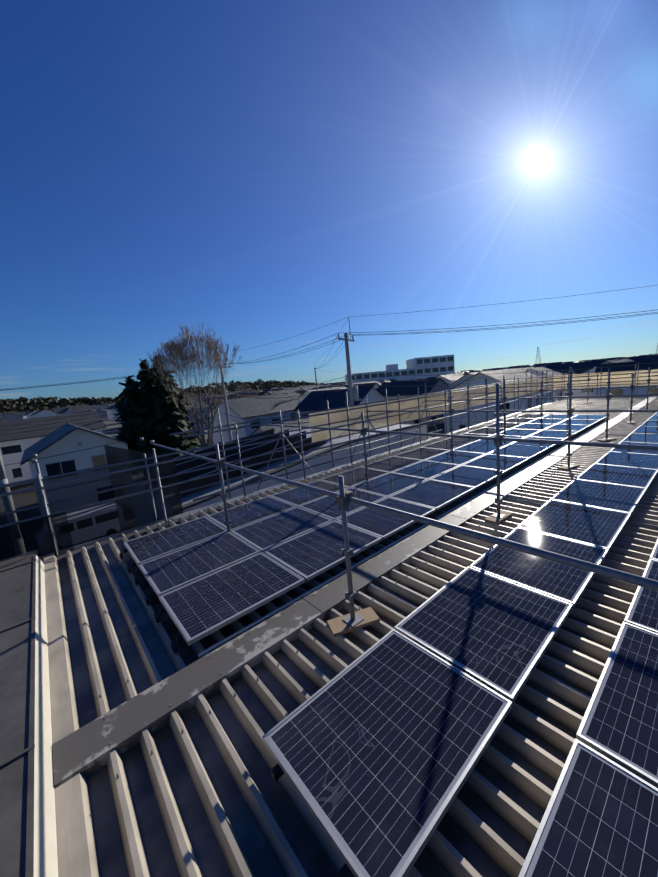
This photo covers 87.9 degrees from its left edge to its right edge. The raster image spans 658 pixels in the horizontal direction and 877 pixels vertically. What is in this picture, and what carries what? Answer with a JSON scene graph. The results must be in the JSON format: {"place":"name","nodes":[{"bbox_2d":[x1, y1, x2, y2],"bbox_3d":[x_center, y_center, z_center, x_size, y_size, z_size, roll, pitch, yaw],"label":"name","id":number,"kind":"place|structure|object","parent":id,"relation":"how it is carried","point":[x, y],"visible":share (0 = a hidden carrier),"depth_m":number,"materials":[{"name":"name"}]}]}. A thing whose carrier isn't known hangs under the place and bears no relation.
{"place":"outdoors","nodes":[
{"label":"outdoors","id":0,"kind":"place"},
{"bbox_2d":[0,379,322,412],"bbox_3d":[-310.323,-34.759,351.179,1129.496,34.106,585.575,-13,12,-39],"label":"wooded hills","id":1,"kind":"structure","parent":0,"point":[22,404],"depth_m":366.02,"materials":[{"name":"green plant"}]},
{"bbox_2d":[174,428,325,497],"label":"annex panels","id":2,"kind":"object","parent":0,"point":[189,464],"visible":0.58,"depth_m":15.77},
{"bbox_2d":[0,0,657,400],"label":"sky","id":3,"kind":"structure","parent":0,"point":[258,172],"materials":[{"name":"blue"}]},
{"bbox_2d":[101,356,632,447],"bbox_3d":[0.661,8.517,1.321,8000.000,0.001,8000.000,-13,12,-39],"label":"ground","id":4,"kind":"structure","parent":0,"point":[111,429],"depth_m":96.10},
{"bbox_2d":[20,423,134,478],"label":"beige house","id":5,"kind":"structure","parent":4,"relation":"on","point":[64,439],"depth_m":25.98,"materials":[{"name":"paint"}]},
{"bbox_2d":[110,374,139,440],"bbox_3d":[-17.913,-0.444,32.251,5.257,11.052,5.419,-13,12,-39],"label":"evergreen","id":6,"kind":"object","parent":4,"relation":"on","point":[129,384],"visible":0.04,"depth_m":31.22,"materials":[{"name":"green plant"}]},
{"bbox_2d":[114,388,155,452],"bbox_3d":[-16.694,0.447,30.230,5.029,9.728,4.744,-7,9,-9],"label":"evergreen","id":7,"kind":"object","parent":4,"relation":"on","point":[131,426],"visible":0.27,"depth_m":29.04,"materials":[{"name":"green plant"}]},
{"bbox_2d":[133,358,164,454],"bbox_3d":[-15.911,-1.081,31.219,6.518,12.276,6.275,-13,12,-39],"label":"evergreen","id":8,"kind":"object","parent":4,"relation":"on","point":[144,383],"visible":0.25,"depth_m":29.73,"materials":[{"name":"green plant"}]},
{"bbox_2d":[146,374,199,457],"bbox_3d":[-14.307,-0.437,30.931,5.525,10.815,5.454,-7,9,-11],"label":"evergreen","id":9,"kind":"object","parent":4,"relation":"on","point":[172,418],"visible":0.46,"depth_m":29.85,"materials":[{"name":"green plant"}]},
{"bbox_2d":[151,358,199,444],"bbox_3d":[-15.798,-1.693,33.388,5.815,12.765,6.126,-8,10,-15],"label":"evergreen","id":10,"kind":"object","parent":4,"relation":"on","point":[183,400],"visible":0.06,"depth_m":32.95,"materials":[{"name":"green plant"}]},
{"bbox_2d":[168,371,201,449],"bbox_3d":[-15.692,-1.286,35.040,5.517,11.418,5.357,-13,12,-39],"label":"evergreen","id":11,"kind":"object","parent":4,"relation":"on","point":[196,440],"visible":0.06,"depth_m":34.66,"materials":[{"name":"green plant"}]},
{"bbox_2d":[182,393,208,421],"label":"bare tree","id":12,"kind":"object","parent":4,"relation":"on","point":[197,403],"visible":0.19,"depth_m":52.88,"materials":[{"name":"plant"}]},
{"bbox_2d":[42,451,395,562],"bbox_3d":[10.268,3.216,9.122,27.600,6.208,14.250,-13,12,-39],"label":"roof edge","id":13,"kind":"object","parent":4,"relation":"on","point":[115,539],"depth_m":6.44,"materials":[{"name":"grey metal"}]},
{"bbox_2d":[0,550,57,876],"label":"parapet","id":14,"kind":"structure","parent":13,"relation":"on","point":[28,841],"depth_m":2.41,"materials":[{"name":"grey metal"}]},
{"bbox_2d":[0,362,657,549],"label":"scaffolding","id":15,"kind":"object","parent":13,"relation":"on","point":[41,487],"visible":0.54,"depth_m":9.12,"materials":[{"name":"silver metal"}]},
{"bbox_2d":[0,512,73,560],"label":"net","id":16,"kind":"object","parent":15,"relation":"attached to","point":[50,535],"visible":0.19,"depth_m":5.75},
{"bbox_2d":[0,465,120,545],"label":"net","id":17,"kind":"object","parent":15,"relation":"attached to","point":[91,523],"visible":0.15,"depth_m":6.85,"materials":[{"name":"black fabric"}]},
{"bbox_2d":[104,445,182,531],"bbox_3d":[-3.949,2.331,7.846,1.300,4.700,0.097,-13,12,-39],"label":"net","id":18,"kind":"object","parent":15,"relation":"attached to","point":[134,511],"visible":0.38,"depth_m":7.54,"materials":[{"name":"black fabric"}]},
{"bbox_2d":[309,377,551,442],"bbox_3d":[7.681,-2.179,17.438,21.850,1.020,0.097,-13,12,-39],"label":"beige net","id":19,"kind":"object","parent":15,"relation":"attached to","point":[323,419],"visible":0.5,"depth_m":13.34,"materials":[{"name":"beige fabric"}]},
{"bbox_2d":[553,369,657,388],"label":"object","id":20,"kind":"object","parent":15,"relation":"attached to","point":[615,380],"visible":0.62,"depth_m":21.98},
{"bbox_2d":[44,396,657,876],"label":"metal roof","id":21,"kind":"structure","parent":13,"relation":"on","point":[204,794],"depth_m":2.57,"materials":[{"name":"metal"}]},
{"bbox_2d":[52,396,657,786],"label":"ridge cap","id":22,"kind":"object","parent":21,"relation":"on","point":[86,749],"visible":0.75,"depth_m":3.08,"materials":[{"name":"grey metal"}]},
{"bbox_2d":[68,396,654,778],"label":"roof bolts","id":23,"kind":"object","parent":21,"relation":"on","point":[117,774],"visible":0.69,"depth_m":4.68,"materials":[{"name":"grey metal"}]},
{"bbox_2d":[119,418,611,876],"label":"panel mounts","id":24,"kind":"object","parent":21,"relation":"on","point":[277,772],"visible":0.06,"depth_m":3.79,"materials":[{"name":"silver metal"}]},
{"bbox_2d":[123,412,657,876],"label":"solar panels","id":25,"kind":"object","parent":24,"relation":"on","point":[378,748],"visible":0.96,"depth_m":2.71,"materials":[{"name":"blue glass"}]},
{"bbox_2d":[152,367,657,636],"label":"roof scaffold","id":26,"kind":"object","parent":21,"relation":"on","point":[352,620],"visible":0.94,"depth_m":4.42,"materials":[{"name":"silver metal"}]},
{"bbox_2d":[208,385,249,406],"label":"bare tree","id":27,"kind":"object","parent":4,"relation":"on","point":[234,394],"visible":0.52,"depth_m":49.03,"materials":[{"name":"plant"}]},
{"bbox_2d":[181,423,426,512],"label":"annex building","id":28,"kind":"structure","parent":4,"relation":"on","point":[189,503],"depth_m":15.02,"materials":[{"name":"grey metal"}]},
{"bbox_2d":[0,353,657,482],"bbox_3d":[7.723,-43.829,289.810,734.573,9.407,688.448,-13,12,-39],"label":"town houses","id":29,"kind":"structure","parent":4,"relation":"on","point":[13,446],"depth_m":46.16,"materials":[{"name":"tile"}]},
{"bbox_2d":[0,285,657,484],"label":"utility poles and wires","id":30,"kind":"object","parent":4,"relation":"on","point":[353,393],"visible":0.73,"depth_m":19.63,"materials":[{"name":"metal"}]},
{"bbox_2d":[345,355,454,384],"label":"school building","id":31,"kind":"structure","parent":4,"relation":"on","point":[420,368],"depth_m":140.09,"materials":[{"name":"white concrete"}]},
{"bbox_2d":[535,345,657,363],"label":"transmission towers","id":32,"kind":"structure","parent":4,"relation":"on","point":[540,359],"depth_m":563.73,"materials":[{"name":"grey metal"}]},
{"label":"asphalt parking area","id":33,"kind":"structure","parent":0,"visible":0},
{"bbox_2d":[143,322,240,446],"bbox_3d":[-10.809,-2.330,28.802,7.760,14.592,5.582,-8,10,-17],"label":"bare tree","id":34,"kind":"object","parent":33,"relation":"on","point":[174,348],"visible":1,"depth_m":27.55,"materials":[{"name":"brown plant"}]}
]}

